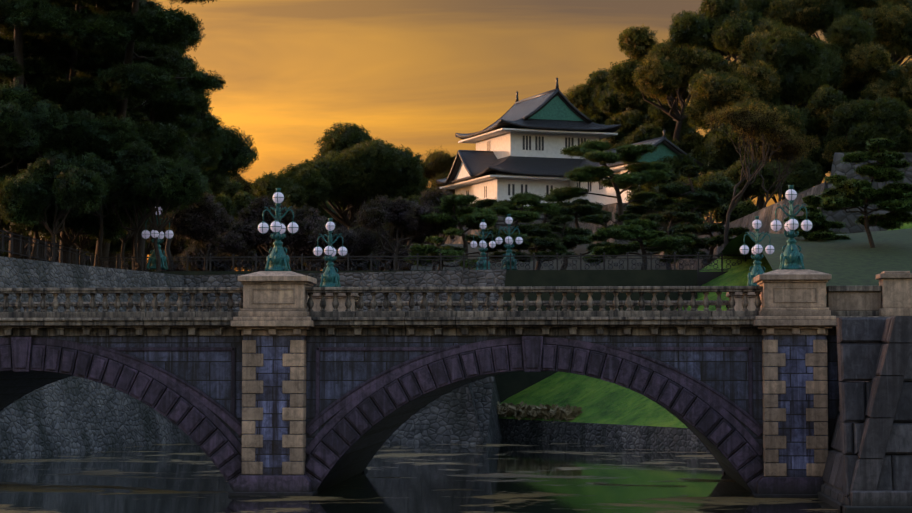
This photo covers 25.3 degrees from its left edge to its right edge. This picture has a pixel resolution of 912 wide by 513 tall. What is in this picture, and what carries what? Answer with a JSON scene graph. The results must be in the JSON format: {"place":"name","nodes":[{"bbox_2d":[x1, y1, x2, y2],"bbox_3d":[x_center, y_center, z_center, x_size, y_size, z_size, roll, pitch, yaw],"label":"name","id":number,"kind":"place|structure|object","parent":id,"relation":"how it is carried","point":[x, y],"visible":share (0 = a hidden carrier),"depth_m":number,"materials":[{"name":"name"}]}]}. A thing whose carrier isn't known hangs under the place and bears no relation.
{"place":"outdoors","nodes":[
{"label":"outdoors","id":0,"kind":"place"},
{"bbox_2d":[0,0,258,270],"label":"trees","id":1,"kind":"object","parent":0,"point":[184,147],"depth_m":115.87,"materials":[{"name":"green plant"}]},
{"bbox_2d":[0,256,505,457],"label":"bank wall","id":2,"kind":"structure","parent":0,"point":[73,414],"depth_m":96.86,"materials":[{"name":"grey stone"}]},
{"bbox_2d":[0,370,724,472],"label":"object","id":3,"kind":"object","parent":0,"point":[366,469],"depth_m":71.83,"materials":[{"name":"grey stone"}]},
{"bbox_2d":[0,336,823,497],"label":"bridge","id":4,"kind":"structure","parent":0,"point":[96,364],"depth_m":58.92,"materials":[{"name":"grey stone"}]},
{"bbox_2d":[0,438,842,512],"bbox_3d":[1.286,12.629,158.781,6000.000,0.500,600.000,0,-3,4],"label":"moat water","id":5,"kind":"structure","parent":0,"point":[506,475],"depth_m":64.02,"materials":[{"name":"liquid"}]},
{"bbox_2d":[0,320,844,492],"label":"bridge spandrel wall","id":6,"kind":"structure","parent":5,"relation":"on","point":[342,373],"depth_m":59.25,"materials":[{"name":"stone"}]},
{"bbox_2d":[446,286,501,444],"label":"bank wall","id":7,"kind":"structure","parent":5,"relation":"on","point":[494,431],"depth_m":104.61,"materials":[{"name":"grey stone"}]},
{"bbox_2d":[312,292,826,311],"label":"balustrade","id":8,"kind":"object","parent":5,"relation":"on","point":[738,298],"visible":0.04,"depth_m":70.95,"materials":[{"name":"beige stone"}]},
{"bbox_2d":[313,218,347,286],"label":"lamp","id":9,"kind":"object","parent":8,"relation":"on","point":[330,276],"visible":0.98,"depth_m":71.86,"materials":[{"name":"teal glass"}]},
{"bbox_2d":[0,300,826,311],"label":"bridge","id":10,"kind":"structure","parent":8,"relation":"on","point":[558,305],"depth_m":71.75,"materials":[{"name":"stone"}]},
{"bbox_2d":[739,216,774,285],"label":"lamp","id":11,"kind":"object","parent":8,"relation":"on","point":[756,251],"visible":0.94,"depth_m":70.90,"materials":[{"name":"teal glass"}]},
{"bbox_2d":[231,269,911,476],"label":"bridge pier","id":12,"kind":"structure","parent":5,"relation":"on","point":[793,301],"depth_m":58.18,"materials":[{"name":"beige stone"}]},
{"bbox_2d":[257,188,298,270],"bbox_3d":[-5.243,-0.764,59.931,0.972,2.504,0.972,3,-4,-41],"label":"lamp","id":13,"kind":"object","parent":12,"relation":"on","point":[277,259],"visible":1,"depth_m":59.81,"materials":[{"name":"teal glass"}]},
{"bbox_2d":[0,286,892,335],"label":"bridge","id":14,"kind":"structure","parent":12,"relation":"on","point":[438,322],"depth_m":59.01,"materials":[{"name":"stone"}]},
{"bbox_2d":[770,185,812,269],"bbox_3d":[9.725,-0.818,58.949,0.972,2.504,0.972,3,-4,-41],"label":"lamp","id":15,"kind":"object","parent":12,"relation":"on","point":[791,257],"visible":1,"depth_m":58.82,"materials":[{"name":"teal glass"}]},
{"bbox_2d":[836,317,911,504],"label":"abutment","id":16,"kind":"object","parent":5,"relation":"on","point":[859,341],"visible":0.67,"depth_m":52.45,"materials":[{"name":"stone"}]},
{"bbox_2d":[817,482,911,512],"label":"stone wall base","id":17,"kind":"object","parent":16,"relation":"attached to","point":[892,501],"visible":0.56,"depth_m":51.32,"materials":[{"name":"grey stone"}]},
{"bbox_3d":[25.594,4.449,54.229,29.750,5.580,6.450,0,-3,4],"label":"abutment","id":18,"kind":"object","parent":5,"relation":"on","visible":0},
{"bbox_2d":[821,316,911,502],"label":"stone wall","id":19,"kind":"structure","parent":18,"relation":"on","point":[893,359],"depth_m":51.79,"materials":[{"name":"stone"}]},
{"bbox_2d":[145,223,723,402],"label":"hill","id":20,"kind":"structure","parent":0,"point":[510,384],"depth_m":110.87,"materials":[{"name":"green plant"}]},
{"bbox_2d":[0,230,91,265],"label":"fence","id":21,"kind":"object","parent":20,"relation":"on","point":[77,254],"visible":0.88,"depth_m":105.66,"materials":[{"name":"black metal"}]},
{"bbox_2d":[141,205,173,269],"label":"street lamp","id":22,"kind":"object","parent":20,"relation":"on","point":[161,235],"visible":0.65,"depth_m":113.87,"materials":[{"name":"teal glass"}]},
{"bbox_2d":[125,161,456,270],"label":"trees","id":23,"kind":"object","parent":20,"relation":"on","point":[352,209],"visible":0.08,"depth_m":164.80,"materials":[{"name":"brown plant"}]},
{"bbox_2d":[1,122,431,270],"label":"green trees","id":24,"kind":"object","parent":23,"relation":"attached to","point":[354,162],"visible":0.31,"depth_m":236.37,"materials":[{"name":"green plant"}]},
{"bbox_2d":[7,186,474,270],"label":"trees","id":25,"kind":"object","parent":23,"relation":"on","point":[205,219],"visible":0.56,"depth_m":156.80,"materials":[{"name":"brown plant"}]},
{"bbox_2d":[214,146,457,207],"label":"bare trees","id":26,"kind":"object","parent":23,"relation":"on","point":[433,161],"visible":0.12,"depth_m":255.01,"materials":[{"name":"green plant"}]},
{"bbox_2d":[95,252,753,285],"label":"iron bridge rail","id":27,"kind":"object","parent":20,"relation":"on","point":[704,277],"visible":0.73,"depth_m":113.66,"materials":[{"name":"grey metal"}]},
{"bbox_2d":[470,220,495,269],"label":"street lamp","id":28,"kind":"object","parent":20,"relation":"on","point":[483,243],"visible":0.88,"depth_m":122.67,"materials":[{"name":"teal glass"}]},
{"bbox_2d":[495,214,522,269],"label":"street lamp","id":29,"kind":"object","parent":20,"relation":"on","point":[509,245],"visible":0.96,"depth_m":114.18,"materials":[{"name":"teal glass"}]},
{"bbox_2d":[434,203,686,243],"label":"keep base wall","id":30,"kind":"structure","parent":20,"relation":"on","point":[592,227],"depth_m":206.18,"materials":[{"name":"grey stone"}]},
{"bbox_2d":[404,114,911,269],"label":"pines","id":31,"kind":"object","parent":20,"relation":"on","point":[895,196],"depth_m":138.81,"materials":[{"name":"green plant"}]},
{"bbox_2d":[700,100,823,166],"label":"foliage","id":32,"kind":"object","parent":31,"relation":"attached to","point":[751,118],"visible":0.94,"depth_m":127.81,"materials":[{"name":"green plant"}]},
{"bbox_2d":[655,153,911,269],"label":"wall","id":33,"kind":"structure","parent":20,"relation":"on","point":[766,215],"depth_m":111.10,"materials":[{"name":"grey stone"}]},
{"bbox_2d":[147,0,911,270],"label":"sky","id":34,"kind":"structure","parent":0,"point":[415,74],"materials":[{"name":"orange"}]},
{"bbox_2d":[242,335,827,476],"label":"bridge pier","id":35,"kind":"structure","parent":0,"point":[795,428],"depth_m":57.97,"materials":[{"name":"grey stone"}]},
{"bbox_2d":[440,128,652,209],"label":"castle walls","id":36,"kind":"structure","parent":0,"point":[505,142],"depth_m":213.64,"materials":[{"name":"white paint"}]},
{"bbox_2d":[466,136,613,197],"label":"windows","id":37,"kind":"structure","parent":36,"relation":"in","point":[537,142],"depth_m":213.91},
{"bbox_2d":[436,78,702,185],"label":"keep roofs","id":38,"kind":"structure","parent":36,"relation":"on","point":[477,164],"depth_m":214.25,"materials":[{"name":"grey tile"}]},
{"bbox_2d":[504,95,677,161],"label":"keep gables","id":39,"kind":"object","parent":38,"relation":"attached to","point":[555,108],"visible":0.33,"depth_m":214.30,"materials":[{"name":"green metal"}]},
{"bbox_2d":[499,418,709,451],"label":"retaining wall","id":40,"kind":"structure","parent":0,"point":[675,438],"depth_m":97.06,"materials":[{"name":"grey stone"}]},
{"bbox_2d":[499,222,911,427],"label":"bank grass","id":41,"kind":"structure","parent":0,"point":[599,401],"depth_m":104.14,"materials":[{"name":"green plant"}]},
{"bbox_2d":[497,401,582,422],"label":"bushes","id":42,"kind":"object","parent":41,"relation":"on","point":[548,412],"depth_m":103.65,"materials":[{"name":"brown"}]},
{"bbox_2d":[584,0,911,236],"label":"trees","id":43,"kind":"object","parent":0,"point":[812,68],"depth_m":215.06,"materials":[{"name":"green plant"}]},
{"bbox_2d":[563,0,911,164],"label":"trees","id":44,"kind":"object","parent":43,"relation":"attached to","point":[660,73],"visible":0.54,"depth_m":219.60,"materials":[{"name":"green plant"}]},
{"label":"terrace","id":45,"kind":"structure","parent":0,"visible":0},
{"bbox_2d":[716,228,911,299],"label":"terrace grass","id":46,"kind":"structure","parent":45,"relation":"on","point":[855,259],"depth_m":85.16,"materials":[{"name":"green plant"}]}
]}

